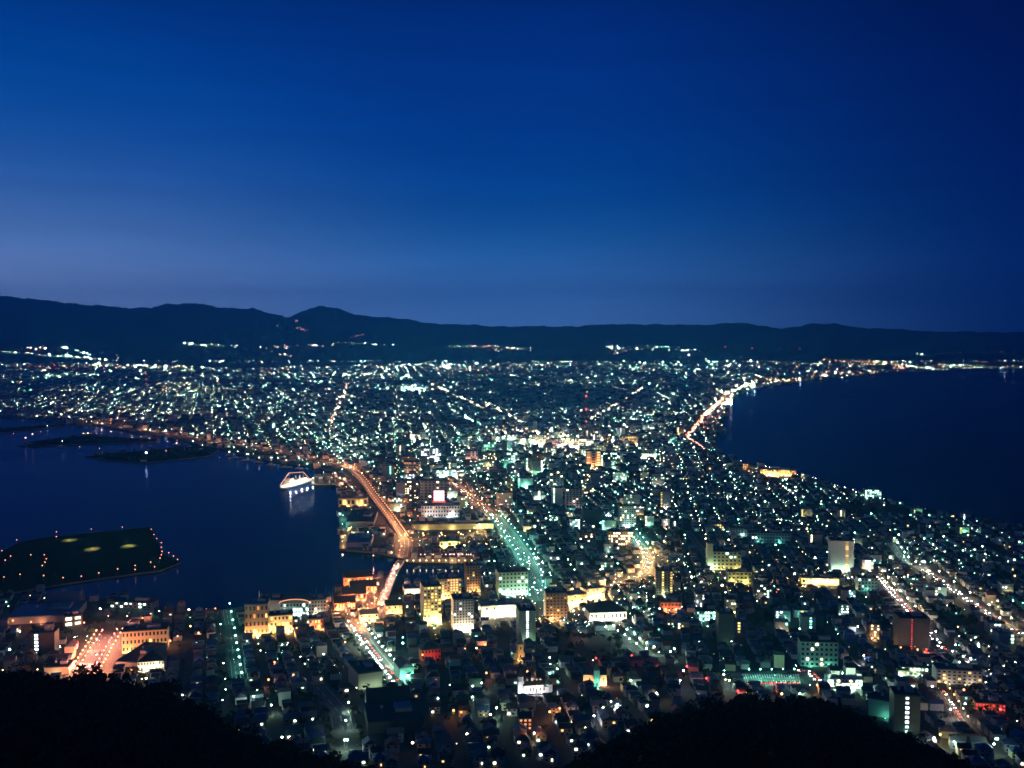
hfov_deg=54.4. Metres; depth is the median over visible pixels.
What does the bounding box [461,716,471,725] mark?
house
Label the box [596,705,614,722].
house
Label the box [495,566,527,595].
office building
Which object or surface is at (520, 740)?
house
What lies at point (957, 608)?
tree
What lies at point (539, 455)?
apartment block
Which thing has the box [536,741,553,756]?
house
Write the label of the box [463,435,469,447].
apartment block
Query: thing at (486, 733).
house
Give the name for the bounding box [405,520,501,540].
road
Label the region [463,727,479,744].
house
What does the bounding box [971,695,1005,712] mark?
shop building
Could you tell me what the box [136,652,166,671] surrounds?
school
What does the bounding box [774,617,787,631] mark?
apartment block
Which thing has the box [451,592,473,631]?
apartment tower
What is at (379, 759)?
house
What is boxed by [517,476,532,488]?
apartment block
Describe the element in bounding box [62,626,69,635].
tree
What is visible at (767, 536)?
school
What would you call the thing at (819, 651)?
apartment block
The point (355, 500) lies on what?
factory
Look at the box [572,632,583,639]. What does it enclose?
tree
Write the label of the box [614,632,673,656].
road
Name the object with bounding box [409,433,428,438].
downtown block
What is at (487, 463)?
apartment block
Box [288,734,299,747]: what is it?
house
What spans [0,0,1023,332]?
sky
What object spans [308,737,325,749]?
house
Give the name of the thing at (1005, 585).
apartment block
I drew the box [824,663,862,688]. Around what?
public hall
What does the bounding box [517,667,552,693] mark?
church
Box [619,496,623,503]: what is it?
apartment block
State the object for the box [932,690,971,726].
road
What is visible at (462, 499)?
apartment block
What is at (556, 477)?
apartment tower
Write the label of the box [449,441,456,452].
apartment block
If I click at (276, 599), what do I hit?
office building
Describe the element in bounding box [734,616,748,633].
apartment block
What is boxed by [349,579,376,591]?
brick warehouse
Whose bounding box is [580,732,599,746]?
house
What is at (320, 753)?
house
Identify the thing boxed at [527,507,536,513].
apartment block
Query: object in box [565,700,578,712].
house
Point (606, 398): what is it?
houses
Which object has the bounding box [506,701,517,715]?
house
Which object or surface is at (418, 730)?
house
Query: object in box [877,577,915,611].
road
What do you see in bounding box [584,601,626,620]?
assembly hall
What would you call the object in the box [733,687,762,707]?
tree
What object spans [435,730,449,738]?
house
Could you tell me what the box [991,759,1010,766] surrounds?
house
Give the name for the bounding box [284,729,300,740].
house
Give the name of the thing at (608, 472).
apartment block
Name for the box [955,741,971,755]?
house
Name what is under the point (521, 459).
apartment block
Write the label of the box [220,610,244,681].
road
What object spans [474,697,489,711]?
house
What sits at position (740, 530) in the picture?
school
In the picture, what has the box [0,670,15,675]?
tree
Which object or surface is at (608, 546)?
apartment block
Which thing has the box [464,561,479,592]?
apartment tower
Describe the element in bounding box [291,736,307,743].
house
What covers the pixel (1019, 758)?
house
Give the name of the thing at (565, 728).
house
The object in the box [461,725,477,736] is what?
house
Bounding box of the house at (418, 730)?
[414,725,426,740]
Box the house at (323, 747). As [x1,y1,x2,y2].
[314,742,328,752]
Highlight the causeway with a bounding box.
[404,557,474,560]
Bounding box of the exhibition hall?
[279,591,310,616]
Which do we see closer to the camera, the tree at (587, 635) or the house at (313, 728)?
the house at (313, 728)
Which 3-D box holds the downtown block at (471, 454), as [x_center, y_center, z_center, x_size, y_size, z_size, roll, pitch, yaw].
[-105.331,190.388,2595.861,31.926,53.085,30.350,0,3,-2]
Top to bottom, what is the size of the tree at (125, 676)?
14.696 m
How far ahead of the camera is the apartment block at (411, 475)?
2300.03 m
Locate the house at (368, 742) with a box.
[361,736,376,751]
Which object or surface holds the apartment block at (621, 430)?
on the ground at (122, 618)
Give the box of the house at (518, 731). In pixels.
[512,727,526,742]
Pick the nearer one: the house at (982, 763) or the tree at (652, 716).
the tree at (652, 716)
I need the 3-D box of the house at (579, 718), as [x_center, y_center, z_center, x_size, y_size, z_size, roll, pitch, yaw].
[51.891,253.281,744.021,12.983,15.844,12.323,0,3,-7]
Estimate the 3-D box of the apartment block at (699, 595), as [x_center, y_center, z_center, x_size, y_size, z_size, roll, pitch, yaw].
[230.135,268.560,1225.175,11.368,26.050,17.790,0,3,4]
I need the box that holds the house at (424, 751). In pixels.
[417,745,431,757]
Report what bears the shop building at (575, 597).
on the ground at (122, 618)
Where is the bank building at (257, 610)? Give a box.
[244,592,269,635]
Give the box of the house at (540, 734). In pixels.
[534,727,546,741]
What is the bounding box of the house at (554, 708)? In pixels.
[550,704,560,713]
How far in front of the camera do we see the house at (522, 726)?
724.01 m
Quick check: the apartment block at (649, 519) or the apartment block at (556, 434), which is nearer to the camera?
the apartment block at (649, 519)
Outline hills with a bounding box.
[0,296,1023,368]
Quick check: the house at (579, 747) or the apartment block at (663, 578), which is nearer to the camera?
the house at (579, 747)
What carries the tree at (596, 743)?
on the hillside
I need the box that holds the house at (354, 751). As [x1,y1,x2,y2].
[349,750,359,753]
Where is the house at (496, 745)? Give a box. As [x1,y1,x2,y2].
[490,741,503,749]
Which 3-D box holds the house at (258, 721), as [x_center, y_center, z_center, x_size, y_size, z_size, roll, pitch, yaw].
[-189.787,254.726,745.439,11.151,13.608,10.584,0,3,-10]
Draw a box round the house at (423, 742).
[417,737,431,748]
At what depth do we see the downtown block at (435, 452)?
2665.32 m
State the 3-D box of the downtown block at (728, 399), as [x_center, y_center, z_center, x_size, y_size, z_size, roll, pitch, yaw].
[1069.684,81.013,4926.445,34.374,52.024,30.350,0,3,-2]
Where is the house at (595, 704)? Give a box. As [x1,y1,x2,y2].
[591,698,606,712]
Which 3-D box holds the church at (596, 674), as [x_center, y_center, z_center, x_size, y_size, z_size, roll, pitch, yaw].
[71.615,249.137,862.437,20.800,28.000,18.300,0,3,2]
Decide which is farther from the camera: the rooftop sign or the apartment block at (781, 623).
the rooftop sign
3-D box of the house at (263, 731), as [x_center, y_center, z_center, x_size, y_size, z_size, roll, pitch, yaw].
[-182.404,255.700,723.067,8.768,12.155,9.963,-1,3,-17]
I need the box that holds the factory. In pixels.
[338,495,367,507]
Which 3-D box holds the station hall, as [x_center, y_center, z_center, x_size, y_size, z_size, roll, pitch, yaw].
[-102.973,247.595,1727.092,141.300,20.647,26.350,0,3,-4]
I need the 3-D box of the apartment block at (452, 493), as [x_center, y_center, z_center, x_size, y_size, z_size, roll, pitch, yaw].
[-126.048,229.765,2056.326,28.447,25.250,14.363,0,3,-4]
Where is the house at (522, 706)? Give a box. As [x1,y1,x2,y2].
[519,700,533,716]
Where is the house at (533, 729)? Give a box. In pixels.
[531,726,541,737]
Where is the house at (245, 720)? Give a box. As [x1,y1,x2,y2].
[236,715,249,728]
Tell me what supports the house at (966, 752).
on the hillside
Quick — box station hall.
[411,520,493,529]
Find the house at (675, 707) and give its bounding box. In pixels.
[670,704,681,712]
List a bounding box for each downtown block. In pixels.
[400,387,424,390]
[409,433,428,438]
[421,446,441,460]
[436,468,463,476]
[465,449,477,461]
[482,440,495,451]
[504,450,519,463]
[507,433,516,439]
[516,437,528,444]
[531,433,545,446]
[548,437,558,447]
[560,436,572,446]
[575,437,593,449]
[622,435,637,445]
[639,452,655,458]
[724,396,731,404]
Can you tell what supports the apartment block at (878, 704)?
on the hillside
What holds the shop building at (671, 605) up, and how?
on the ground at (122, 618)
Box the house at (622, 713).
[615,706,629,720]
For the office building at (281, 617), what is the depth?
1109.81 m
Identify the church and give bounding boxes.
[510,632,525,660]
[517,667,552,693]
[582,661,606,686]
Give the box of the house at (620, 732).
[614,730,630,738]
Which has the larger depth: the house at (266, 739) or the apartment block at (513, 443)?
the apartment block at (513, 443)
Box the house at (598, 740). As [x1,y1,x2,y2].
[590,737,607,751]
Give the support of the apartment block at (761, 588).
on the ground at (122, 618)
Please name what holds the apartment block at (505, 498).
on the ground at (122, 618)
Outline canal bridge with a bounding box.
[377,559,405,605]
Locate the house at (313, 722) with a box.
[303,719,318,726]
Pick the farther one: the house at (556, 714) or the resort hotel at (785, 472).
the resort hotel at (785, 472)
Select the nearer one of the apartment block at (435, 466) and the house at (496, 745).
the house at (496, 745)
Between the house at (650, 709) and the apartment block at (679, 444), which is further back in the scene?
the apartment block at (679, 444)
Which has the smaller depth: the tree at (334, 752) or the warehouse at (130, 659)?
the tree at (334, 752)
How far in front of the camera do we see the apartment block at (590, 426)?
3465.00 m
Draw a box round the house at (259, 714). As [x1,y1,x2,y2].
[255,713,265,716]
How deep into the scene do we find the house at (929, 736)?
711.00 m
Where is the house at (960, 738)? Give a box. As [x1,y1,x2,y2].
[948,733,966,748]
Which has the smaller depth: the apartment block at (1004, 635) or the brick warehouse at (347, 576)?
the apartment block at (1004, 635)
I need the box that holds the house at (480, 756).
[473,748,487,765]
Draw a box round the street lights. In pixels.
[3,320,1022,754]
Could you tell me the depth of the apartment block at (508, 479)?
2189.05 m
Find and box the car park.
[742,673,800,686]
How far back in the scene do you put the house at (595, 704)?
778.88 m
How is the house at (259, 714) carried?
on the hillside
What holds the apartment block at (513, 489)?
on the ground at (122, 618)
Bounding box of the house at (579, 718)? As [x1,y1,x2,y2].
[572,711,590,728]
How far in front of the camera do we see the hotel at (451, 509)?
1829.46 m
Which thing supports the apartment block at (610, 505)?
on the ground at (122, 618)
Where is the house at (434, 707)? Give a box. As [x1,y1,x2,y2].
[429,700,440,713]
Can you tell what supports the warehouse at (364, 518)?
on the ground at (122, 618)
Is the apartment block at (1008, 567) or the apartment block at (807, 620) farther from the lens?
the apartment block at (1008, 567)
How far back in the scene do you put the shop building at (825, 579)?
1332.53 m
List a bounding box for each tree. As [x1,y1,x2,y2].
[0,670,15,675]
[20,669,43,678]
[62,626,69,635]
[72,661,106,680]
[73,667,104,682]
[85,625,93,635]
[97,617,105,627]
[108,672,129,682]
[162,678,182,697]
[239,725,261,737]
[299,746,317,756]
[321,707,330,714]
[323,750,341,760]
[325,725,333,730]
[550,634,560,642]
[564,650,573,655]
[567,641,578,651]
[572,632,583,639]
[581,632,594,645]
[584,740,601,757]
[602,650,611,658]
[611,632,621,640]
[612,648,623,654]
[649,710,661,718]
[698,692,723,711]
[715,699,728,708]
[726,696,748,706]
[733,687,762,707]
[736,694,761,703]
[761,693,781,710]
[905,731,926,742]
[946,602,956,611]
[951,605,961,614]
[965,618,973,624]
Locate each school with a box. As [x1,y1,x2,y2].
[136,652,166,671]
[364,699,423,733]
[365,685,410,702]
[728,525,754,535]
[747,530,790,542]
[898,660,928,676]
[932,662,982,684]
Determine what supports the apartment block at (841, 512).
on the ground at (122, 618)
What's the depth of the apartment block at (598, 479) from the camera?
2177.92 m
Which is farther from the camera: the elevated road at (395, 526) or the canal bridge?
the elevated road at (395, 526)
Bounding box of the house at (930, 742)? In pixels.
[926,740,935,745]
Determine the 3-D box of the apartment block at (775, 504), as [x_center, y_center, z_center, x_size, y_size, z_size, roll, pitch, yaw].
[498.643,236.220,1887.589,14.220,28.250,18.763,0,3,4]
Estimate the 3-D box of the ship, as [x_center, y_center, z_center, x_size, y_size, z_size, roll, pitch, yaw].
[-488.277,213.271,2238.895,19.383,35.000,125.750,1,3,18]
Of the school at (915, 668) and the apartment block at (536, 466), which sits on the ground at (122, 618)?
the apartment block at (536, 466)
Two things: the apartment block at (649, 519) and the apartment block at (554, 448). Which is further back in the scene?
the apartment block at (554, 448)
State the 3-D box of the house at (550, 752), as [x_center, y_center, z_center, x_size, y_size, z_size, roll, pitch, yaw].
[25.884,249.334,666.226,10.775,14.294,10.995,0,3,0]
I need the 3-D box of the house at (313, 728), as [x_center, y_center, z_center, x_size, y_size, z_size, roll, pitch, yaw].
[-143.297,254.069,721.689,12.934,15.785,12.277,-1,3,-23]
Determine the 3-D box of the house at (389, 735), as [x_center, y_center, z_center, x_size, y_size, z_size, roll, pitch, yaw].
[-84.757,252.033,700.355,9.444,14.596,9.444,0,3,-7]
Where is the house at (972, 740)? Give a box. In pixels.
[967,734,987,749]
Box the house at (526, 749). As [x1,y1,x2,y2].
[521,742,531,756]
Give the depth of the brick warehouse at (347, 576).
1341.55 m
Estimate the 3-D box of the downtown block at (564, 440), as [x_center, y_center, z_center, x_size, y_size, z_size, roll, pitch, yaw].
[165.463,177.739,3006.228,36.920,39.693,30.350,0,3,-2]
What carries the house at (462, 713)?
on the hillside
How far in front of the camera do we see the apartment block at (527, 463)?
2439.04 m
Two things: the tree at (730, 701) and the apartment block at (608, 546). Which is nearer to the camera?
the tree at (730, 701)
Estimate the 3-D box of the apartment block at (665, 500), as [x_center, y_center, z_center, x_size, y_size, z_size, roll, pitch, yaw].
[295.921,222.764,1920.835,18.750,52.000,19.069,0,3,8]
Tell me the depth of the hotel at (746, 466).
2403.81 m
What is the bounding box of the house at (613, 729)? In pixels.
[607,724,622,739]
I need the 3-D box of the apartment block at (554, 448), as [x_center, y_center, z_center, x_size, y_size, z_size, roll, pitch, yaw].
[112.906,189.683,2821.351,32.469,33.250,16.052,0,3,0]
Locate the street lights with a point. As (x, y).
(533, 474)
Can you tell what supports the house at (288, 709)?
on the hillside
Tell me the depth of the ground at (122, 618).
1869.84 m
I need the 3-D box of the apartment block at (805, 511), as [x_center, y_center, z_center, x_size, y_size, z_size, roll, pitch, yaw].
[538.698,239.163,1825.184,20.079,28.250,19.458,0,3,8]
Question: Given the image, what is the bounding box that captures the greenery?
[0,423,1023,729]
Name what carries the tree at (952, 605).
on the ground at (122, 618)
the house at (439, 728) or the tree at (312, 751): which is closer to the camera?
the tree at (312, 751)
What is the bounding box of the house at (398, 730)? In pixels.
[387,724,403,742]
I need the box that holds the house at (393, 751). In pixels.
[387,748,398,762]
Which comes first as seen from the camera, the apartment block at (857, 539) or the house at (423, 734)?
the house at (423, 734)
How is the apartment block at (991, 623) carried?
on the ground at (122, 618)
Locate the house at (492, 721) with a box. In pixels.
[483,717,496,725]
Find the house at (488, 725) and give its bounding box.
[482,722,495,729]
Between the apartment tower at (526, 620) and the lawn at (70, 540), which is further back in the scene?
the lawn at (70, 540)
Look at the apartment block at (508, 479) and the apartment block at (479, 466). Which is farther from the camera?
the apartment block at (479, 466)
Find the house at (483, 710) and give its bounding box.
[477,705,488,717]
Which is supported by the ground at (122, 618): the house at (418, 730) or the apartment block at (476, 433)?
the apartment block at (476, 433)
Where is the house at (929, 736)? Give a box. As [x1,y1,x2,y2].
[917,730,937,742]
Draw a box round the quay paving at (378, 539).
[340,488,400,554]
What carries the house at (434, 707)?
on the hillside
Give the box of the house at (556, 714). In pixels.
[552,712,563,723]
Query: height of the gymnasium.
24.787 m
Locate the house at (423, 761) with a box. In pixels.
[417,755,430,767]
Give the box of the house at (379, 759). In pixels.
[372,752,386,767]
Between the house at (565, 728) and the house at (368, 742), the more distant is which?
the house at (565, 728)
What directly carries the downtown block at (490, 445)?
on the ground at (122, 618)
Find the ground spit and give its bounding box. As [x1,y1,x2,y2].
[0,424,64,432]
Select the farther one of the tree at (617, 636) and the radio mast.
the radio mast
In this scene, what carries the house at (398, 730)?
on the hillside
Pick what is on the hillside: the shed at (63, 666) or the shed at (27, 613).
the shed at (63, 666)
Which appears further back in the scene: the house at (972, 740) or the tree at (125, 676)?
the house at (972, 740)
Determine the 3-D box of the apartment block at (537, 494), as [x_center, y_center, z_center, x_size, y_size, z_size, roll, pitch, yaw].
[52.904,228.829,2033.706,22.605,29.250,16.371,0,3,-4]
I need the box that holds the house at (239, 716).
[234,713,247,727]
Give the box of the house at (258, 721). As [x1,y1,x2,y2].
[250,714,266,728]
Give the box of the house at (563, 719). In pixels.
[556,714,569,728]
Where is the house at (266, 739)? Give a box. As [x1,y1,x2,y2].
[258,736,271,743]
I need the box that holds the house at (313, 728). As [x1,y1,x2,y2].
[304,722,323,739]
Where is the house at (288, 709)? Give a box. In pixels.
[282,706,295,712]
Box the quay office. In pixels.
[110,597,158,608]
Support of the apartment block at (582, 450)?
on the ground at (122, 618)
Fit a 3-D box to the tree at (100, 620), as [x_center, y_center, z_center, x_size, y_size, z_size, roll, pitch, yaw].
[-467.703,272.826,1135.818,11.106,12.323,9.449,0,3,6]
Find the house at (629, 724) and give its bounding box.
[624,717,637,731]
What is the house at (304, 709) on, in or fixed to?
on the hillside
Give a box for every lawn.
[61,538,77,541]
[84,547,100,550]
[120,544,135,548]
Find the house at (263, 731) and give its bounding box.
[256,727,266,735]
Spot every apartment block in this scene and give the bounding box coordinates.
[28,627,58,654]
[381,464,393,477]
[386,461,397,474]
[389,501,406,510]
[392,495,408,502]
[394,427,403,434]
[397,444,404,454]
[402,455,414,460]
[404,472,416,479]
[423,475,432,478]
[430,463,442,471]
[447,489,457,497]
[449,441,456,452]
[449,461,456,467]
[452,436,459,447]
[457,494,466,510]
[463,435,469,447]
[468,459,475,465]
[473,430,479,438]
[476,461,482,472]
[478,453,484,461]
[481,460,493,466]
[487,450,496,460]
[496,490,512,506]
[503,473,513,487]
[504,455,511,467]
[507,439,518,449]
[508,486,516,496]
[510,468,518,477]
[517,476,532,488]
[518,457,523,465]
[523,523,530,531]
[524,456,537,471]
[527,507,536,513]
[531,459,542,474]
[532,489,543,499]
[533,452,543,466]
[544,443,552,455]
[548,512,557,521]
[551,485,562,504]
[552,423,559,430]
[552,431,559,437]
[553,445,557,453]
[564,509,572,516]
[566,505,575,509]
[569,516,579,528]
[575,478,584,484]
[578,530,595,543]
[580,447,588,455]
[581,483,593,494]
[582,429,589,436]
[582,507,601,523]
[583,472,589,482]
[585,423,592,430]
[590,471,605,487]
[596,444,603,450]
[601,558,613,569]
[602,437,611,441]
[602,469,610,478]
[602,517,611,529]
[603,508,611,516]
[604,541,612,552]
[606,528,632,545]
[607,502,613,513]
[609,459,619,469]
[613,470,626,481]
[616,427,624,435]
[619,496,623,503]
[623,492,639,503]
[635,503,643,515]
[640,470,648,479]
[645,513,653,525]
[646,456,654,463]
[651,487,663,495]
[652,472,664,486]
[655,566,672,596]
[660,489,669,509]
[661,515,669,528]
[663,453,675,465]
[667,614,683,628]
[670,435,676,443]
[671,519,681,526]
[675,440,683,451]
[676,426,683,434]
[694,590,704,605]
[711,521,723,530]
[715,605,734,646]
[724,595,735,613]
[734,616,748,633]
[752,579,769,597]
[754,564,766,574]
[770,501,779,512]
[774,606,790,621]
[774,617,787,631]
[782,526,792,536]
[792,605,810,617]
[797,635,838,666]
[799,611,815,631]
[800,506,811,516]
[808,531,822,544]
[836,601,848,615]
[837,508,845,518]
[844,586,855,596]
[849,535,862,545]
[860,556,873,568]
[863,487,881,498]
[865,619,879,639]
[867,551,881,563]
[868,691,888,718]
[910,505,922,512]
[931,582,946,595]
[956,524,969,533]
[960,511,970,519]
[984,617,1005,634]
[992,627,1014,643]
[997,579,1013,593]
[1001,562,1013,572]
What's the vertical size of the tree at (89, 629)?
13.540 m
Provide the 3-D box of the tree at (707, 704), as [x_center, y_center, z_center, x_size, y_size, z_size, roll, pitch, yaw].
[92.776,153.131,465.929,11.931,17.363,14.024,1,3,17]
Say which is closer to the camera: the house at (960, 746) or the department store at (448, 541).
the house at (960, 746)
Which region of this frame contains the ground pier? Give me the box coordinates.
[22,435,158,447]
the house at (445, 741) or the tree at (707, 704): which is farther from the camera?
the house at (445, 741)
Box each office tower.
[585,449,600,468]
[706,541,712,569]
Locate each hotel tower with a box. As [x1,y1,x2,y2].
[420,478,447,504]
[420,575,440,623]
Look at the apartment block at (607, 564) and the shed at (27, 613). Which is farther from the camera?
the apartment block at (607, 564)
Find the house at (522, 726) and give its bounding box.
[512,724,526,732]
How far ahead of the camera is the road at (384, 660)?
955.54 m
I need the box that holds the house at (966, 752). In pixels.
[960,747,978,761]
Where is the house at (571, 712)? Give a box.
[567,707,580,722]
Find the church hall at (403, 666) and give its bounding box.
[393,655,413,678]
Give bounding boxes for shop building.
[308,613,322,628]
[358,608,378,621]
[384,599,402,614]
[403,582,419,594]
[567,589,586,606]
[580,583,604,599]
[659,598,681,611]
[799,574,839,584]
[855,574,877,590]
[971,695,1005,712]
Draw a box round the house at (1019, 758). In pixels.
[1015,752,1023,765]
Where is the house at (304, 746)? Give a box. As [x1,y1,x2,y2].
[295,740,308,752]
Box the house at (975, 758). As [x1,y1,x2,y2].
[967,755,986,767]
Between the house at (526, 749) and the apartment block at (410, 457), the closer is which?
the house at (526, 749)
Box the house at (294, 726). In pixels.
[286,722,300,730]
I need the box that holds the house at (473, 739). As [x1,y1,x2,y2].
[466,736,481,747]
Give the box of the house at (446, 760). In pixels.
[439,752,453,766]
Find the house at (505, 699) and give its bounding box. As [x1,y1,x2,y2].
[501,694,516,710]
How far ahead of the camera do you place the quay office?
1218.60 m
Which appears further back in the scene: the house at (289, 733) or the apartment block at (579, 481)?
the apartment block at (579, 481)
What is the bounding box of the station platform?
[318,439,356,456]
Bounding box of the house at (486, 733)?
[482,726,499,742]
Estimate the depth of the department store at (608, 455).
2553.76 m
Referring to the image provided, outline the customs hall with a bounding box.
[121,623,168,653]
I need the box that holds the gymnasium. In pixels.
[348,658,382,689]
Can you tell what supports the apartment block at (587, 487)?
on the ground at (122, 618)
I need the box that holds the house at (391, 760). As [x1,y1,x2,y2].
[385,753,398,767]
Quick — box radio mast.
[584,395,587,428]
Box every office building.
[62,610,81,626]
[260,593,284,610]
[269,609,292,633]
[404,459,420,475]
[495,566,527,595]
[694,605,718,620]
[705,546,740,569]
[726,568,751,583]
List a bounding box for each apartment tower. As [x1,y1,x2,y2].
[396,480,403,495]
[405,478,417,500]
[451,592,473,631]
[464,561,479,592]
[516,603,535,642]
[544,587,566,620]
[549,466,562,487]
[565,486,581,508]
[618,503,635,526]
[828,536,853,572]
[889,685,920,734]
[892,606,930,649]
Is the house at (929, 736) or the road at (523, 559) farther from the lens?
the road at (523, 559)
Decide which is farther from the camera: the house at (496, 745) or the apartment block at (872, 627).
the apartment block at (872, 627)
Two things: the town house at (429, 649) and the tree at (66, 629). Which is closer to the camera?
the town house at (429, 649)
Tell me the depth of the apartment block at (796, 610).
1177.16 m
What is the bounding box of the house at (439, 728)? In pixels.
[432,724,447,739]
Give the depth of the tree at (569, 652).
963.93 m
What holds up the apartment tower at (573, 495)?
on the ground at (122, 618)
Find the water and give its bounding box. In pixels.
[0,369,1023,609]
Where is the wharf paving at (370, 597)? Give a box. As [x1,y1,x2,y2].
[330,575,387,630]
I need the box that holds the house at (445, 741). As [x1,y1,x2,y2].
[434,735,451,751]
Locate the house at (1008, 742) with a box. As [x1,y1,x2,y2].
[1001,738,1019,751]
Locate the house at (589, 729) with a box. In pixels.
[582,727,597,732]
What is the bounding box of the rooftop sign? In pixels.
[432,491,445,509]
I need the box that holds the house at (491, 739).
[486,735,496,748]
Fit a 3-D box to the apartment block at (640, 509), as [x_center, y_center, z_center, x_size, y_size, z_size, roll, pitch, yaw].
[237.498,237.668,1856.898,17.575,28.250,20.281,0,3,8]
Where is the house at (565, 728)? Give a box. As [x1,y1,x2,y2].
[558,720,572,734]
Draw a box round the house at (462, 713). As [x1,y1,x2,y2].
[458,704,470,716]
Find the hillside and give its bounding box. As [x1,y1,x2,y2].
[0,613,1023,767]
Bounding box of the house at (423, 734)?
[416,731,429,738]
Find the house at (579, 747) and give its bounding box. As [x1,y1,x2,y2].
[571,741,587,755]
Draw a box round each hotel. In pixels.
[421,502,459,517]
[436,574,460,599]
[742,462,751,472]
[760,467,795,476]
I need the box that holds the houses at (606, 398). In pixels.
[0,364,1023,751]
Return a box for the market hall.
[478,598,532,616]
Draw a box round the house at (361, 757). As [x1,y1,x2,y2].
[348,749,368,767]
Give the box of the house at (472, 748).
[466,740,486,759]
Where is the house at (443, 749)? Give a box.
[437,745,449,760]
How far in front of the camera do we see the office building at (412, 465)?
2380.34 m
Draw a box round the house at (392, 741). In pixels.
[384,735,399,752]
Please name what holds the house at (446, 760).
on the hillside
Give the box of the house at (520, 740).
[515,735,529,747]
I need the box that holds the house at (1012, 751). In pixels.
[1008,747,1022,758]
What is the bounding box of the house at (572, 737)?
[566,733,580,745]
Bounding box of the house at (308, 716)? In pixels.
[300,708,316,722]
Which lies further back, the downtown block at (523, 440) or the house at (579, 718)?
the downtown block at (523, 440)
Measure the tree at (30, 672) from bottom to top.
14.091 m
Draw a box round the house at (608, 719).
[599,711,617,728]
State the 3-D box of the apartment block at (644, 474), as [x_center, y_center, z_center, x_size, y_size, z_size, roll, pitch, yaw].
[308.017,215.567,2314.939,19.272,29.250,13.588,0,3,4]
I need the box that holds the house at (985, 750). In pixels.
[974,743,993,758]
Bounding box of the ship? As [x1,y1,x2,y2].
[280,472,310,489]
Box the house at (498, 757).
[491,747,504,764]
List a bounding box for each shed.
[7,600,86,624]
[44,590,85,603]
[44,659,74,674]
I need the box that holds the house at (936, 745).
[930,743,947,753]
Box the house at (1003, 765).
[998,763,1007,767]
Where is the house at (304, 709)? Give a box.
[300,704,315,711]
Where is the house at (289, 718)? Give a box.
[282,709,299,727]
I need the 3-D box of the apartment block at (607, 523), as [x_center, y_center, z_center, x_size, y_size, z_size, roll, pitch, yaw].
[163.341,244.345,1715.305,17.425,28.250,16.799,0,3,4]
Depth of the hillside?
887.67 m
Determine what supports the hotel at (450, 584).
on the ground at (122, 618)
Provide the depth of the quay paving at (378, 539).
1705.33 m
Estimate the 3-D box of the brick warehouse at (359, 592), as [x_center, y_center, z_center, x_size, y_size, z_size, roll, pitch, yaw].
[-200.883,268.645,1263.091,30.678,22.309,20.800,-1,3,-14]
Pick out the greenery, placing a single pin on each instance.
(448, 715)
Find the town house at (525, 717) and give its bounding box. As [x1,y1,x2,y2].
[518,711,531,728]
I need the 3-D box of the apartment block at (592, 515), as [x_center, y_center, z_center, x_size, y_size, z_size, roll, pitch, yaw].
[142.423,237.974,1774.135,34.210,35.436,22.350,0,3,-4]
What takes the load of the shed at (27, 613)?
on the ground at (122, 618)
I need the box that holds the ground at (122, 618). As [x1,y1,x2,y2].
[0,354,1023,646]
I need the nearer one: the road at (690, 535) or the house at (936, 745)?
the house at (936, 745)
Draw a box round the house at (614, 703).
[609,697,621,711]
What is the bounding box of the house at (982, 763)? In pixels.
[973,760,995,767]
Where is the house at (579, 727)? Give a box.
[575,720,591,734]
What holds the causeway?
on the ground at (122, 618)
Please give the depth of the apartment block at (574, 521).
1716.97 m
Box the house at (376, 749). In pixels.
[368,743,383,760]
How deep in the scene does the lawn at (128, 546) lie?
1576.91 m
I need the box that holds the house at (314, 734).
[308,731,324,739]
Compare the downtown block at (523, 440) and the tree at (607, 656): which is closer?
the tree at (607, 656)
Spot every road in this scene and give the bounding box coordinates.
[65,639,120,676]
[93,423,407,539]
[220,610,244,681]
[307,685,361,747]
[356,629,407,685]
[357,606,384,629]
[397,539,410,557]
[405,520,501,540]
[447,482,544,600]
[604,527,655,590]
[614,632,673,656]
[683,531,725,577]
[705,668,823,681]
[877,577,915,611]
[886,543,920,567]
[914,567,1023,639]
[930,627,951,650]
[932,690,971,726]
[951,535,1004,557]
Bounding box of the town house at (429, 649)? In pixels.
[418,642,441,660]
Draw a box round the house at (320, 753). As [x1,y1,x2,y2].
[314,751,328,756]
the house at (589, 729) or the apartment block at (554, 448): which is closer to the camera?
the house at (589, 729)
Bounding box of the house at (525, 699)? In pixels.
[518,693,535,710]
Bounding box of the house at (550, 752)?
[542,743,558,762]
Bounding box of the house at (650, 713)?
[647,709,663,723]
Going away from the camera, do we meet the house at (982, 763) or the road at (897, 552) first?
the house at (982, 763)
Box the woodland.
[0,669,1023,767]
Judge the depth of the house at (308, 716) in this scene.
751.87 m
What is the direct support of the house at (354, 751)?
on the hillside
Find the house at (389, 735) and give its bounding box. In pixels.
[385,731,397,738]
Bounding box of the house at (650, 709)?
[644,705,659,720]
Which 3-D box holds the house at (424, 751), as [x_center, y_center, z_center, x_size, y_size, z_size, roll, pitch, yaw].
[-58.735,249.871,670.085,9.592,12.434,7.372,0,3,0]
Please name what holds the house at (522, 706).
on the hillside
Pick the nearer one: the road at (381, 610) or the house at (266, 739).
the house at (266, 739)
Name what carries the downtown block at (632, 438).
on the ground at (122, 618)
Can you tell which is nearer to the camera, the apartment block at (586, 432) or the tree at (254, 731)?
the tree at (254, 731)
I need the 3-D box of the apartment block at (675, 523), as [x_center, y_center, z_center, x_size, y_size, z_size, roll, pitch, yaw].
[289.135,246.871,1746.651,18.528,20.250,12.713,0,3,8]
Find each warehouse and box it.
[115,642,165,666]
[309,593,325,614]
[333,595,355,608]
[341,586,365,599]
[342,570,372,585]
[346,509,377,527]
[346,533,373,546]
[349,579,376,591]
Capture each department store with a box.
[439,536,459,546]
[601,450,616,465]

